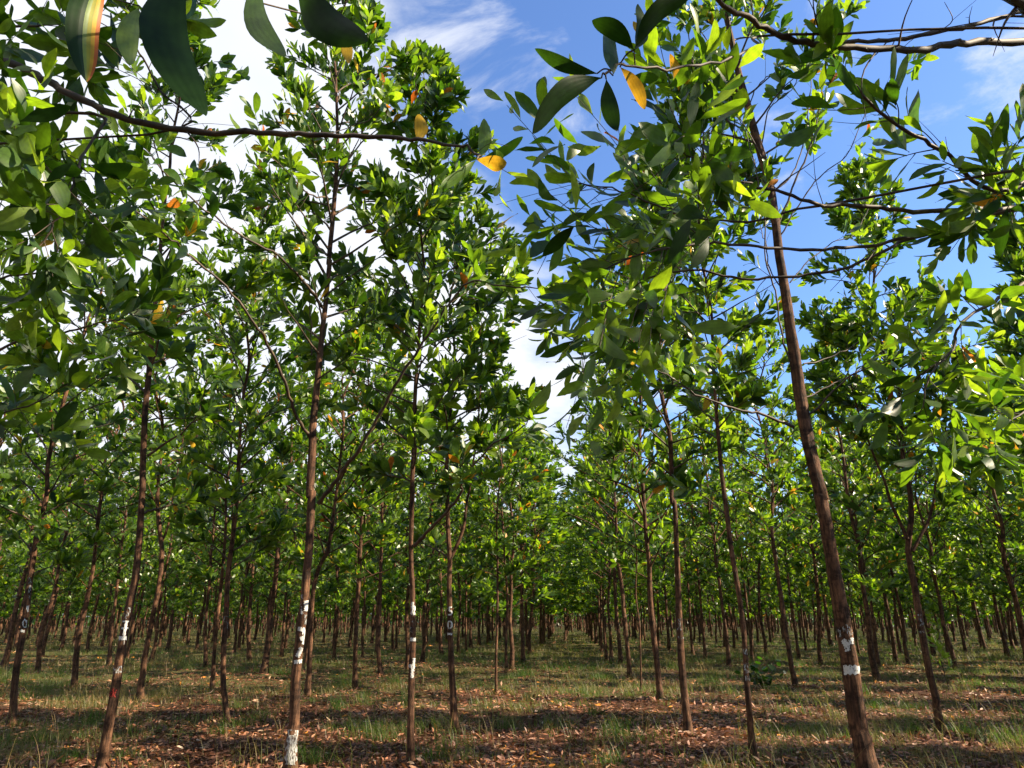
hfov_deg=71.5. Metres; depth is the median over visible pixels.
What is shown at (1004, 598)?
acacia tree
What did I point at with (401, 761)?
fallen leaves
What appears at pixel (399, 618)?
acacia tree
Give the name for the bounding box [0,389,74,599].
acacia tree
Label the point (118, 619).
acacia tree
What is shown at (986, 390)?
acacia tree
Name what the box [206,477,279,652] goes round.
acacia tree
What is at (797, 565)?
acacia tree
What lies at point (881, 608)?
acacia tree
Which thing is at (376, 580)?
acacia tree
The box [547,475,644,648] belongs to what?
acacia tree
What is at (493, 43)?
sky
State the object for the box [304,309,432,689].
acacia tree
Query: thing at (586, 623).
acacia tree
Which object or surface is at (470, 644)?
acacia tree
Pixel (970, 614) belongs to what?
acacia tree
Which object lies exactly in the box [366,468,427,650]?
acacia tree
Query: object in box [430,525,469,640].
acacia tree
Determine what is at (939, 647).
sapling
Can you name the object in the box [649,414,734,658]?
acacia tree
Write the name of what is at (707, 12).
acacia tree
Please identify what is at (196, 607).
acacia tree
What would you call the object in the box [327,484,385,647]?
acacia tree
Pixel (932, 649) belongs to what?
acacia tree
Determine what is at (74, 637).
acacia tree
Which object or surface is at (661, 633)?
acacia tree
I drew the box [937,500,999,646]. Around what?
acacia tree
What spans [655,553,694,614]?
acacia tree
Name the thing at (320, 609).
acacia tree
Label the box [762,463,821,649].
acacia tree
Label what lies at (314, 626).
acacia tree
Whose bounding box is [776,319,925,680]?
acacia tree
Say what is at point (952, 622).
acacia tree
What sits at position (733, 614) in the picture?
acacia tree
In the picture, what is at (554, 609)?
acacia tree
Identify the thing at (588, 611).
acacia tree
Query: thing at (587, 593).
acacia tree
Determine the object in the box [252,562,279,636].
acacia tree
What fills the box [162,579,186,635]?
acacia tree
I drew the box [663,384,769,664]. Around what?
acacia tree
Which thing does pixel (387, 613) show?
acacia tree
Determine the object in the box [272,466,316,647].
acacia tree
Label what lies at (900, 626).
acacia tree
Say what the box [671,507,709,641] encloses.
acacia tree
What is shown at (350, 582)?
acacia tree
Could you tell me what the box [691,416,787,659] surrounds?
acacia tree
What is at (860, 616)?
acacia tree
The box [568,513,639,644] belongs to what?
acacia tree
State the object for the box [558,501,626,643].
acacia tree
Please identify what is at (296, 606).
acacia tree
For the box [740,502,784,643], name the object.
acacia tree
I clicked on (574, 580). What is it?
acacia tree
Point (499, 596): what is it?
acacia tree
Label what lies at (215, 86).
acacia tree
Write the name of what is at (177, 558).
acacia tree
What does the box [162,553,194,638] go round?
acacia tree
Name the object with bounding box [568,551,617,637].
acacia tree
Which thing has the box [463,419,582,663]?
acacia tree
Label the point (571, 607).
acacia tree
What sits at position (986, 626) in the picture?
acacia tree
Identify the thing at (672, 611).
acacia tree
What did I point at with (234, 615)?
acacia tree
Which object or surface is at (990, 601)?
acacia tree
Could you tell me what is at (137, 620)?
acacia tree
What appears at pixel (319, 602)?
acacia tree
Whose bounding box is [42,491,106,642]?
acacia tree
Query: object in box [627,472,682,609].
acacia tree
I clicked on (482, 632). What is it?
acacia tree
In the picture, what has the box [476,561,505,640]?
acacia tree
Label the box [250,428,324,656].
acacia tree
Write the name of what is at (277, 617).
acacia tree
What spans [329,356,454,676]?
acacia tree
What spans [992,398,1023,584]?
acacia tree
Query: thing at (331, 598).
acacia tree
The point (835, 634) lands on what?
acacia tree
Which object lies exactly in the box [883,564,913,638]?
acacia tree
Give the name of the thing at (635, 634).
acacia tree
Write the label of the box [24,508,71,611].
acacia tree
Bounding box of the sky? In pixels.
[0,0,1023,615]
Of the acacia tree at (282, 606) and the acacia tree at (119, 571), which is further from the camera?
the acacia tree at (282, 606)
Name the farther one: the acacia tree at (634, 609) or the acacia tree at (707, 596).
the acacia tree at (707, 596)
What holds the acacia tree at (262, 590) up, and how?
on the ground at (468, 678)
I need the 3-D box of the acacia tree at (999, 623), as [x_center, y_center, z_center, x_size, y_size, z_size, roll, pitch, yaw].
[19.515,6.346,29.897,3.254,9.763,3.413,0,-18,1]
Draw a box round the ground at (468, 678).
[0,617,1023,767]
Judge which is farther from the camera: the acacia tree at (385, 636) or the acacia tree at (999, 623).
the acacia tree at (385, 636)
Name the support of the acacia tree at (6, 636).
on the ground at (468, 678)
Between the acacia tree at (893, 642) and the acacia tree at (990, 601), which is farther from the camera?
the acacia tree at (990, 601)
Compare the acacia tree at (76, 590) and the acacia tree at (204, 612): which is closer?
the acacia tree at (76, 590)
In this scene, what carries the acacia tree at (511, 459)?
on the ground at (468, 678)
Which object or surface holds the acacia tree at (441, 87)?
on the ground at (468, 678)
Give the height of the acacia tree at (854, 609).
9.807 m
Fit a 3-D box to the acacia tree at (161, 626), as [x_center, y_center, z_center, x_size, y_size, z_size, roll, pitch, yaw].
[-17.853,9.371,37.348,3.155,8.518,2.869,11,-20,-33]
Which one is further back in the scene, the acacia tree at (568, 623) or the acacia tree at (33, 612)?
the acacia tree at (568, 623)
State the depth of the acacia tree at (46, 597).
29.25 m
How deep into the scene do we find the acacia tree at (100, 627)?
51.02 m
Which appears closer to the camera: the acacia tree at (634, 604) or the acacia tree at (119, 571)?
the acacia tree at (119, 571)
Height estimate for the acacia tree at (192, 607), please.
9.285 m
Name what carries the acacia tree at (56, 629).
on the ground at (468, 678)
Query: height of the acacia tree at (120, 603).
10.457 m
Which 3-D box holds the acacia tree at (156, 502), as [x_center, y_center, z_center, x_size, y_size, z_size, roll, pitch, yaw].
[-7.520,1.470,14.578,3.426,9.569,3.489,0,-18,0]
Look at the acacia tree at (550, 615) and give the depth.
54.18 m
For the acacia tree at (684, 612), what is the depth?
48.74 m
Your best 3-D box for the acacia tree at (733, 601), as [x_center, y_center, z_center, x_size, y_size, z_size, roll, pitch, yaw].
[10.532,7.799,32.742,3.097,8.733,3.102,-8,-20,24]
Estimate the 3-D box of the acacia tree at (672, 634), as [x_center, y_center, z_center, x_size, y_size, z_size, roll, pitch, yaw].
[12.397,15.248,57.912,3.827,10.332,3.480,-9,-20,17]
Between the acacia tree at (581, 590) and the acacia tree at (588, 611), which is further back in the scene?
the acacia tree at (588, 611)
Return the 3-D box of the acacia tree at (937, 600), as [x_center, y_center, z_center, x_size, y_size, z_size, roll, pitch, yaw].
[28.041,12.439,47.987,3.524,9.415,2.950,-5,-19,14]
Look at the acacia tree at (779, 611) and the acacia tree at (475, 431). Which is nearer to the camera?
the acacia tree at (475, 431)
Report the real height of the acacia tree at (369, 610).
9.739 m
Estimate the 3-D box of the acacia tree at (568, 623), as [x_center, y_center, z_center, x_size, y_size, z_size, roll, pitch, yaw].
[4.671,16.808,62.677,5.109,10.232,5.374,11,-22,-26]
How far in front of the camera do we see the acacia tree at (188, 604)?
42.54 m
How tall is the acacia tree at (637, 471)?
9.933 m
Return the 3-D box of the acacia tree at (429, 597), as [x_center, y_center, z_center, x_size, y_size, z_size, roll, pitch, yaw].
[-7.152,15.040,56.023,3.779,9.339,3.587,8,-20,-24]
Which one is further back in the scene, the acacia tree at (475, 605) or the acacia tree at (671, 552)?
the acacia tree at (475, 605)
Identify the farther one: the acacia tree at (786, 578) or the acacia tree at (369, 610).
the acacia tree at (369, 610)
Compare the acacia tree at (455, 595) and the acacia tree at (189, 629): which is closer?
the acacia tree at (189, 629)
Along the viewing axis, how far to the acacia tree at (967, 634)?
54.81 m
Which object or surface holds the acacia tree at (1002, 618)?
on the ground at (468, 678)
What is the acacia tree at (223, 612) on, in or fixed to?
on the ground at (468, 678)
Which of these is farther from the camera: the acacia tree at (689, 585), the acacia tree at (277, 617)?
the acacia tree at (277, 617)
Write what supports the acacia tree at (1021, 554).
on the ground at (468, 678)
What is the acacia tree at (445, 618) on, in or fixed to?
on the ground at (468, 678)
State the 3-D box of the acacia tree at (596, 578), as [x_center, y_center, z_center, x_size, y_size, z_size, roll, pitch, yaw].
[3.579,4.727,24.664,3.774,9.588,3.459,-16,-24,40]
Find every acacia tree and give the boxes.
[0,0,544,459]
[0,137,166,726]
[0,309,71,588]
[0,379,97,666]
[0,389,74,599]
[0,459,70,650]
[0,465,38,630]
[0,470,16,575]
[0,475,14,580]
[0,488,28,602]
[0,504,34,612]
[0,509,42,642]
[1,294,191,686]
[2,564,45,637]
[3,483,85,646]
[3,526,62,615]
[5,369,132,671]
[19,565,76,639]
[21,425,114,656]
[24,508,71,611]
[38,445,115,649]
[42,0,277,767]
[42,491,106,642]
[52,522,84,637]
[61,0,573,767]
[63,505,116,645]
[65,449,143,652]
[66,263,244,699]
[72,401,171,665]
[73,522,117,640]
[78,588,103,634]
[89,480,142,646]
[96,541,130,637]
[103,526,151,639]
[104,487,150,642]
[104,559,127,634]
[108,440,199,657]
[118,522,169,644]
[121,526,156,640]
[122,437,210,661]
[126,165,340,723]
[135,540,164,637]
[137,556,152,636]
[141,447,216,651]
[144,487,208,646]
[144,494,191,646]
[146,547,202,640]
[156,296,306,691]
[160,391,270,666]
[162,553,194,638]
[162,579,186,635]
[164,508,227,644]
[171,518,219,641]
[176,461,239,648]
[180,546,204,635]
[191,513,223,639]
[194,559,218,636]
[195,550,222,635]
[196,511,249,643]
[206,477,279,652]
[211,399,299,661]
[212,493,269,644]
[213,546,244,637]
[214,484,284,649]
[214,548,244,636]
[215,338,357,672]
[221,556,267,635]
[233,567,266,634]
[236,554,264,637]
[237,552,273,640]
[242,491,300,643]
[245,464,296,627]
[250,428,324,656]
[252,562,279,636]
[253,370,359,667]
[256,254,413,696]
[263,597,283,635]
[272,455,347,652]
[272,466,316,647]
[274,535,299,640]
[276,582,298,636]
[286,537,320,635]
[289,515,334,637]
[295,417,388,661]
[298,38,550,764]
[298,523,335,637]
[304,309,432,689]
[312,476,371,650]
[313,525,329,625]
[314,522,348,642]
[316,565,335,634]
[326,533,351,636]
[327,429,402,656]
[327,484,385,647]
[328,518,371,639]
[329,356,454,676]
[331,165,544,733]
[335,573,375,624]
[342,445,406,653]
[343,512,392,641]
[361,497,405,643]
[362,418,451,668]
[362,514,400,641]
[366,396,497,662]
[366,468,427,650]
[373,493,419,648]
[377,509,417,613]
[382,548,399,634]
[393,568,403,634]
[396,467,453,644]
[396,496,430,627]
[402,458,478,654]
[413,505,446,643]
[419,564,442,611]
[420,532,454,642]
[424,580,445,635]
[425,458,493,653]
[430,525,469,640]
[431,458,510,652]
[438,518,475,637]
[441,482,500,647]
[442,520,468,618]
[443,533,446,633]
[452,383,590,669]
[452,481,503,644]
[454,530,478,636]
[461,314,552,693]
[462,525,510,640]
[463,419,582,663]
[463,537,477,635]
[468,375,544,672]
[472,449,576,648]
[473,490,515,643]
[473,566,493,633]
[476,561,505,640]
[478,420,590,655]
[484,0,1023,514]
[490,534,519,636]
[490,544,519,634]
[493,544,514,638]
[498,485,560,647]
[508,464,579,645]
[508,497,571,640]
[514,536,565,617]
[515,506,573,643]
[515,563,561,636]
[518,552,573,638]
[527,537,570,636]
[533,360,684,678]
[536,230,750,701]
[538,518,581,640]
[546,597,569,634]
[547,423,649,660]
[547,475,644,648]
[552,398,657,663]
[552,495,613,637]
[556,544,581,636]
[557,424,657,662]
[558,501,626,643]
[559,520,627,641]
[560,440,632,655]
[563,481,646,647]
[566,586,589,636]
[567,599,575,633]
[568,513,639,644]
[568,521,620,640]
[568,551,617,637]
[569,605,587,634]
[577,123,741,736]
[591,398,663,689]
[609,48,808,764]
[612,524,643,636]
[615,0,955,767]
[617,506,647,638]
[620,552,655,639]
[620,589,645,636]
[624,531,660,640]
[626,494,673,615]
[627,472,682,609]
[629,457,698,650]
[632,490,685,646]
[642,477,694,648]
[648,445,724,654]
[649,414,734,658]
[654,565,670,634]
[655,526,684,636]
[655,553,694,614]
[660,541,691,616]
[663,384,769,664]
[667,506,711,640]
[668,543,705,625]
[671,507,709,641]
[682,548,703,632]
[684,498,739,644]
[687,566,712,630]
[688,518,721,636]
[690,491,749,646]
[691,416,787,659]
[691,470,753,648]
[693,302,846,686]
[697,520,731,636]
[703,524,744,637]
[708,461,776,649]
[709,416,802,655]
[714,532,747,638]
[722,591,747,634]
[725,477,778,642]
[732,529,755,634]
[739,409,825,658]
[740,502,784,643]
[743,547,775,622]
[750,498,787,638]
[751,499,798,639]
[754,382,872,665]
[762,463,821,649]
[770,538,812,635]
[772,518,811,640]
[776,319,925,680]
[781,474,850,646]
[783,549,815,637]
[786,519,830,642]
[793,142,1008,732]
[797,437,880,596]
[798,494,828,638]
[800,553,831,634]
[802,372,905,667]
[804,522,853,639]
[806,474,886,653]
[816,445,897,645]
[817,506,862,641]
[836,407,958,663]
[838,420,926,661]
[844,457,923,651]
[844,515,889,606]
[849,567,871,635]
[849,569,876,624]
[854,572,897,640]
[863,410,959,655]
[864,478,905,644]
[868,575,909,637]
[869,465,941,647]
[873,398,988,671]
[877,573,912,641]
[879,424,973,658]
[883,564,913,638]
[889,491,943,610]
[915,473,986,651]
[916,493,964,613]
[919,505,951,640]
[925,459,1003,650]
[926,543,969,640]
[929,338,1023,659]
[936,445,1022,655]
[936,517,999,642]
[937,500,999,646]
[938,530,972,638]
[945,395,1023,645]
[947,567,971,636]
[952,537,998,637]
[957,526,1011,639]
[958,537,1001,640]
[968,459,1023,650]
[970,356,1023,593]
[975,476,1023,645]
[978,491,1023,599]
[985,566,1021,638]
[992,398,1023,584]
[1006,483,1023,599]
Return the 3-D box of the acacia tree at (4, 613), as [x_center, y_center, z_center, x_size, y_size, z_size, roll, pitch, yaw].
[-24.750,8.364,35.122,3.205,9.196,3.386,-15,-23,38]
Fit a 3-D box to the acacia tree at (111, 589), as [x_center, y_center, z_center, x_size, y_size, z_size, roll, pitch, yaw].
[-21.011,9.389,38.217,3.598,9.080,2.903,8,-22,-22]
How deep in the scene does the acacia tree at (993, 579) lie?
24.59 m
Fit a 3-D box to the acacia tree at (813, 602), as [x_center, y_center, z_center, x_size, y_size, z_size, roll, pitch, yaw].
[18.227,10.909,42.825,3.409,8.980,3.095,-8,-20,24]
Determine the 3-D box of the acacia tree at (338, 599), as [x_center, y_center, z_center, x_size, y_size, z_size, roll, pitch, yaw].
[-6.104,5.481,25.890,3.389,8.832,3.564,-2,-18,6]
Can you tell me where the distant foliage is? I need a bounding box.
[0,158,1023,636]
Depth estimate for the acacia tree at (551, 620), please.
59.69 m
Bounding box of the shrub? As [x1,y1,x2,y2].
[735,656,785,688]
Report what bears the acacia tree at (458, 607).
on the ground at (468, 678)
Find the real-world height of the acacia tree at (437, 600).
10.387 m
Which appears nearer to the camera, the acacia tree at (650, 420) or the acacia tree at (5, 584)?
the acacia tree at (650, 420)
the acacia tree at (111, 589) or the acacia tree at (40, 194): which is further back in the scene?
the acacia tree at (111, 589)
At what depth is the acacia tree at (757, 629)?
42.57 m
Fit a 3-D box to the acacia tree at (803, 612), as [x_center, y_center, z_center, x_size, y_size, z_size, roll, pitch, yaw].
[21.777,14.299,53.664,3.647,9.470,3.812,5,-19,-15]
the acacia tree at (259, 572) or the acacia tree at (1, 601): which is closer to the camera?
the acacia tree at (259, 572)
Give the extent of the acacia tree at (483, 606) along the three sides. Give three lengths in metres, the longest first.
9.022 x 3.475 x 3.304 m
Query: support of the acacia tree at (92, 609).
on the ground at (468, 678)
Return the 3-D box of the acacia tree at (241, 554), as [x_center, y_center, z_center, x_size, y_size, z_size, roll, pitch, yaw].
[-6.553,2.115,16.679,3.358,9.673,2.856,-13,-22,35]
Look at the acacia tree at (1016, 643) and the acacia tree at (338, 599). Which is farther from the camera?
the acacia tree at (1016, 643)
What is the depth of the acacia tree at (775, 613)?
50.30 m
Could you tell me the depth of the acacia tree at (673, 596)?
35.42 m
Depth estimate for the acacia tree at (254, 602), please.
39.54 m
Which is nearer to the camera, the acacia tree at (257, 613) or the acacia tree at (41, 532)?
the acacia tree at (41, 532)
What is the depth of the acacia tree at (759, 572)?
30.09 m
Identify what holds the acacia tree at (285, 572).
on the ground at (468, 678)
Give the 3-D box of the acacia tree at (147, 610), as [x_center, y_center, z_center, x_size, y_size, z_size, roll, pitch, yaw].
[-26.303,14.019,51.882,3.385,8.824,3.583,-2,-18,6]
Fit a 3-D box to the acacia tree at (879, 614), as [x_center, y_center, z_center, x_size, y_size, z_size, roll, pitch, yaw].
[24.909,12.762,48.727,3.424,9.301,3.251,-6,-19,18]
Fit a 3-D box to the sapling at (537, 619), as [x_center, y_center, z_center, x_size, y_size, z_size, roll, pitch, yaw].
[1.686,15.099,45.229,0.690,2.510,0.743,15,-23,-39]
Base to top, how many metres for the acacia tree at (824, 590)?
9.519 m
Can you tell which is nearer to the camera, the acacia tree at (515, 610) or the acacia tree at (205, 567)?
the acacia tree at (205, 567)
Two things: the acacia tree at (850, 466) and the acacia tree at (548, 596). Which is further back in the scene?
the acacia tree at (548, 596)
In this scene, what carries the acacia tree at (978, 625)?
on the ground at (468, 678)
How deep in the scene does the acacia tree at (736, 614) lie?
50.76 m
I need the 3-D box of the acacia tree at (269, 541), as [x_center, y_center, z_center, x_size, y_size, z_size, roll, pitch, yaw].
[-4.334,0.340,11.601,3.136,9.802,3.267,0,-18,0]
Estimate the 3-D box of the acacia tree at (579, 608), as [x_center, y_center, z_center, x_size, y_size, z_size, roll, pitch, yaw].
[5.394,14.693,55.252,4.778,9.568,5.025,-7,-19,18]
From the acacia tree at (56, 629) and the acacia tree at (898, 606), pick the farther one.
the acacia tree at (56, 629)
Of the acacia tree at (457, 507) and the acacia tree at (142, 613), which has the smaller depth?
the acacia tree at (457, 507)
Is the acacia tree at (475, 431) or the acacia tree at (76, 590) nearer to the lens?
the acacia tree at (475, 431)
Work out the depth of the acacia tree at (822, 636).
50.32 m
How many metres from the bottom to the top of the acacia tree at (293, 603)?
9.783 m
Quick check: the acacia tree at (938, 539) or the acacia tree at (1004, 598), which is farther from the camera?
the acacia tree at (1004, 598)
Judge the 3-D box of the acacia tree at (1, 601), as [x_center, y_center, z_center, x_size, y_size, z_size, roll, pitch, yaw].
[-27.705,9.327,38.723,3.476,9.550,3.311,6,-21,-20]
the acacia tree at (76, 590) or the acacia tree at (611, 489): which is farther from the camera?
the acacia tree at (76, 590)
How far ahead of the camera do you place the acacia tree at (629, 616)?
56.73 m
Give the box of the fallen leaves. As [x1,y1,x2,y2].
[0,634,1023,767]
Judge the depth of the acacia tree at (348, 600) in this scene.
47.37 m
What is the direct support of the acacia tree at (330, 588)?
on the ground at (468, 678)
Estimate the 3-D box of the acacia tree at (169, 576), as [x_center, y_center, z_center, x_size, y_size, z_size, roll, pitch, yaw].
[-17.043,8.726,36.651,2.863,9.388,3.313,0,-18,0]
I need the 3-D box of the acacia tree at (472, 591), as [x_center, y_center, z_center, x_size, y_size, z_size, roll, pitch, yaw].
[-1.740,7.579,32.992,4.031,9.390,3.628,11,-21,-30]
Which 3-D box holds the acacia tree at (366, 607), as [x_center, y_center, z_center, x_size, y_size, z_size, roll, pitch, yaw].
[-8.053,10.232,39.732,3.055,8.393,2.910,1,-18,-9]
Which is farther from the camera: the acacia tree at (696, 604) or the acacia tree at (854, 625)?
the acacia tree at (696, 604)
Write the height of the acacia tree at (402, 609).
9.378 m
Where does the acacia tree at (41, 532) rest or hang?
on the ground at (468, 678)
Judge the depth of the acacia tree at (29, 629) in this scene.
48.62 m
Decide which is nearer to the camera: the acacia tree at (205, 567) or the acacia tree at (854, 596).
the acacia tree at (205, 567)
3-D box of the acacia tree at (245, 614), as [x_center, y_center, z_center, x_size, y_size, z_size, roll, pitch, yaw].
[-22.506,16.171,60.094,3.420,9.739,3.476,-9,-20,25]
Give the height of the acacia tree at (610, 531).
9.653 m
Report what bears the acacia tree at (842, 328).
on the ground at (468, 678)
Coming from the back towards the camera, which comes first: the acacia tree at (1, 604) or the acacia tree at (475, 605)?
the acacia tree at (475, 605)
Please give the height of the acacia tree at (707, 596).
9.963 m
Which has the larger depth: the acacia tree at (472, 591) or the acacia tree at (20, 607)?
the acacia tree at (20, 607)
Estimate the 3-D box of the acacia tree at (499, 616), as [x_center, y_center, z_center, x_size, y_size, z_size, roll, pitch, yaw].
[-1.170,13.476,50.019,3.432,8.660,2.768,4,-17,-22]
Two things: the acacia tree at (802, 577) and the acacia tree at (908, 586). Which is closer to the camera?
the acacia tree at (802, 577)
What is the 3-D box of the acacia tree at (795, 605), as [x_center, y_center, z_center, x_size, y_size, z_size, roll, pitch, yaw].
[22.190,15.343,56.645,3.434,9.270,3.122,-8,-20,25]
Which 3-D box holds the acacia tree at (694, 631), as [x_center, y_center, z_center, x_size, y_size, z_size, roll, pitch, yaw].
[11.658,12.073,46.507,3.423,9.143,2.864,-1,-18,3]
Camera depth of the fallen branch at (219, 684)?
15.05 m
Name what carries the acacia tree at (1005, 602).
on the ground at (468, 678)
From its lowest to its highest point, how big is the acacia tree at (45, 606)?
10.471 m
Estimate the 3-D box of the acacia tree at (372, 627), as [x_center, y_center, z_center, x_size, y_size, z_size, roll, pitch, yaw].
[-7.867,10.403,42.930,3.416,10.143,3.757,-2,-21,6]
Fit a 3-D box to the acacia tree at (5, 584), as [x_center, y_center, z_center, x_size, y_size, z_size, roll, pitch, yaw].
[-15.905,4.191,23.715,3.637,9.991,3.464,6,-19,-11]
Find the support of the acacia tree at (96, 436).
on the ground at (468, 678)
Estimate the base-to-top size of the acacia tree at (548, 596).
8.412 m
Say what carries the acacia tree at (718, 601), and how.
on the ground at (468, 678)
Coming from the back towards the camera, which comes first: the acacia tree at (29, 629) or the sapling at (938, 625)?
the acacia tree at (29, 629)
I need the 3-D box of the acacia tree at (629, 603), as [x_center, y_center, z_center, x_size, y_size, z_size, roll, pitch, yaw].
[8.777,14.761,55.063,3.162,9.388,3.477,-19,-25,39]
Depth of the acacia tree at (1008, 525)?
31.59 m
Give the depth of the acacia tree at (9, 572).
30.28 m
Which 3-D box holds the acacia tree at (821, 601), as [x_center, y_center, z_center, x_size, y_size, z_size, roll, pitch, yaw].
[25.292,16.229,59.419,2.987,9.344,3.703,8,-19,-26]
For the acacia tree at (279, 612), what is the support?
on the ground at (468, 678)
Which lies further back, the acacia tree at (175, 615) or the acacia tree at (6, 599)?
the acacia tree at (175, 615)
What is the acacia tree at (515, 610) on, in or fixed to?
on the ground at (468, 678)
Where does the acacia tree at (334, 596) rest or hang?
on the ground at (468, 678)
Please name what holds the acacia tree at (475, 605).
on the ground at (468, 678)
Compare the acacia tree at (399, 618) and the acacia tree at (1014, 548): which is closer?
the acacia tree at (1014, 548)
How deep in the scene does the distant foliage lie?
70.07 m
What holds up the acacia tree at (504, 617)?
on the ground at (468, 678)
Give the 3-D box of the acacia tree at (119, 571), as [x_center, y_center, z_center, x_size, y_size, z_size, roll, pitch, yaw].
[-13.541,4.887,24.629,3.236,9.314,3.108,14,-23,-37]
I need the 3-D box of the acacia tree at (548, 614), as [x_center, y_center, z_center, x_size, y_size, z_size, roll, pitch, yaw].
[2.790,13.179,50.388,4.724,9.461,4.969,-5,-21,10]
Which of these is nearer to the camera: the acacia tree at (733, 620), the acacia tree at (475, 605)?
the acacia tree at (475, 605)
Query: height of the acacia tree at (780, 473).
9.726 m
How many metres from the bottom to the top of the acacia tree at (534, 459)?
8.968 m
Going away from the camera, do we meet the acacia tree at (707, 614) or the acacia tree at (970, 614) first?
the acacia tree at (970, 614)
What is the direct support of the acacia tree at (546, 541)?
on the ground at (468, 678)
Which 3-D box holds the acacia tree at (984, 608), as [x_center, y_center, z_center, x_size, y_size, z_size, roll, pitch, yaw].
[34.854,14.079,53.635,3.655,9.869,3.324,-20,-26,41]
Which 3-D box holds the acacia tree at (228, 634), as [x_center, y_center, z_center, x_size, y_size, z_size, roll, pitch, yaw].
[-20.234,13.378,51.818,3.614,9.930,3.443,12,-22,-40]
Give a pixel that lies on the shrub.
(762, 680)
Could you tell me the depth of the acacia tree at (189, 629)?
39.62 m
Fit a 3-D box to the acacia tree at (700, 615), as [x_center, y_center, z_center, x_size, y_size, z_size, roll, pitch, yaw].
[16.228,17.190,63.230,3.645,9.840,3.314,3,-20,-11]
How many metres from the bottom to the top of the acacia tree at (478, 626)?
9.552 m
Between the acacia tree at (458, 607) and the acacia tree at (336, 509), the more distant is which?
the acacia tree at (458, 607)
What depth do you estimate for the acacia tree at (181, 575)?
32.22 m
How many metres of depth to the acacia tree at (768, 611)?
53.70 m
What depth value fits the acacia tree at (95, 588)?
31.86 m
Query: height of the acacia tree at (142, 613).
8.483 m
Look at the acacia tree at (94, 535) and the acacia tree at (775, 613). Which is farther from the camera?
the acacia tree at (775, 613)
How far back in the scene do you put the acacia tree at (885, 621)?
39.26 m
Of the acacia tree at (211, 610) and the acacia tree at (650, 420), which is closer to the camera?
the acacia tree at (650, 420)
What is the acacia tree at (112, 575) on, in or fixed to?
on the ground at (468, 678)
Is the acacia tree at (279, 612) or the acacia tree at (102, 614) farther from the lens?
the acacia tree at (279, 612)
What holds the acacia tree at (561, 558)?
on the ground at (468, 678)
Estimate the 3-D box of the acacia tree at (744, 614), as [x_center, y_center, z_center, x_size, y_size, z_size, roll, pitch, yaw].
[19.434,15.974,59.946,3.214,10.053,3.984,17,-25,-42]
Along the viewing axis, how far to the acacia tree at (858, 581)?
34.98 m
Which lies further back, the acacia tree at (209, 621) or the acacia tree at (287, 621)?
the acacia tree at (209, 621)
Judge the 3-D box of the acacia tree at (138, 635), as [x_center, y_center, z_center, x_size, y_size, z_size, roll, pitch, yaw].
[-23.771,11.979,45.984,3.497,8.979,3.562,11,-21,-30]
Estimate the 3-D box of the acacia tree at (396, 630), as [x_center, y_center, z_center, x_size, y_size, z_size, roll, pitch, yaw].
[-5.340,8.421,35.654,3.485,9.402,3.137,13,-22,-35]
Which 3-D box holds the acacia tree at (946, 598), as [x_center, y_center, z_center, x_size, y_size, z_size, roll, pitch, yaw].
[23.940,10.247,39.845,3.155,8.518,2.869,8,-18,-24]
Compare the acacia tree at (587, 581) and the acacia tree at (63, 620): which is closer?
the acacia tree at (587, 581)
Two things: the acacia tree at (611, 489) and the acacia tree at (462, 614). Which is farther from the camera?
the acacia tree at (462, 614)
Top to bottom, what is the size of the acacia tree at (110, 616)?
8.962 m
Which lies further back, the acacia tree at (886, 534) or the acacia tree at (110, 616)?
the acacia tree at (110, 616)
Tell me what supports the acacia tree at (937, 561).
on the ground at (468, 678)
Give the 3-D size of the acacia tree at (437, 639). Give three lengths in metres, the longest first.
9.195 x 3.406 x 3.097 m
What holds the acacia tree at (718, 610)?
on the ground at (468, 678)
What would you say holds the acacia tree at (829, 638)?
on the ground at (468, 678)
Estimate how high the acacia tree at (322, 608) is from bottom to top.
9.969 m
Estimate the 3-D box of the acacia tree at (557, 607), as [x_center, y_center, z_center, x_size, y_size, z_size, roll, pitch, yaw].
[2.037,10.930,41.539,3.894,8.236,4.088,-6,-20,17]
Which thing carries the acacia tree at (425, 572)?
on the ground at (468, 678)
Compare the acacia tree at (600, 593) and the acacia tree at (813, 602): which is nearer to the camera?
the acacia tree at (600, 593)
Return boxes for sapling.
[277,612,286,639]
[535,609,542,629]
[924,577,946,662]
[926,633,954,686]
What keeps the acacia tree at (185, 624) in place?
on the ground at (468, 678)
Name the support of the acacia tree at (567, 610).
on the ground at (468, 678)
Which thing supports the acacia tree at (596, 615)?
on the ground at (468, 678)
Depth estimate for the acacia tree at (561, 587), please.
44.19 m
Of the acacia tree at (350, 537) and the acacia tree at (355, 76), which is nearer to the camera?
the acacia tree at (355, 76)
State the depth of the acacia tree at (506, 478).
20.86 m
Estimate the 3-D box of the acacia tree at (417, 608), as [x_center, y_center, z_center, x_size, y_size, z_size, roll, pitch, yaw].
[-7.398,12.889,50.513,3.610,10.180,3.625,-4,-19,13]
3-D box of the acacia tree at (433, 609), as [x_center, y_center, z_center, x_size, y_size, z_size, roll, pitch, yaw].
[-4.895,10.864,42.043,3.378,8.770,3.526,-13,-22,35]
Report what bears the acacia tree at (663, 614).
on the ground at (468, 678)
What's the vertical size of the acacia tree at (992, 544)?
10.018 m
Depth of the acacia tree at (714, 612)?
37.87 m

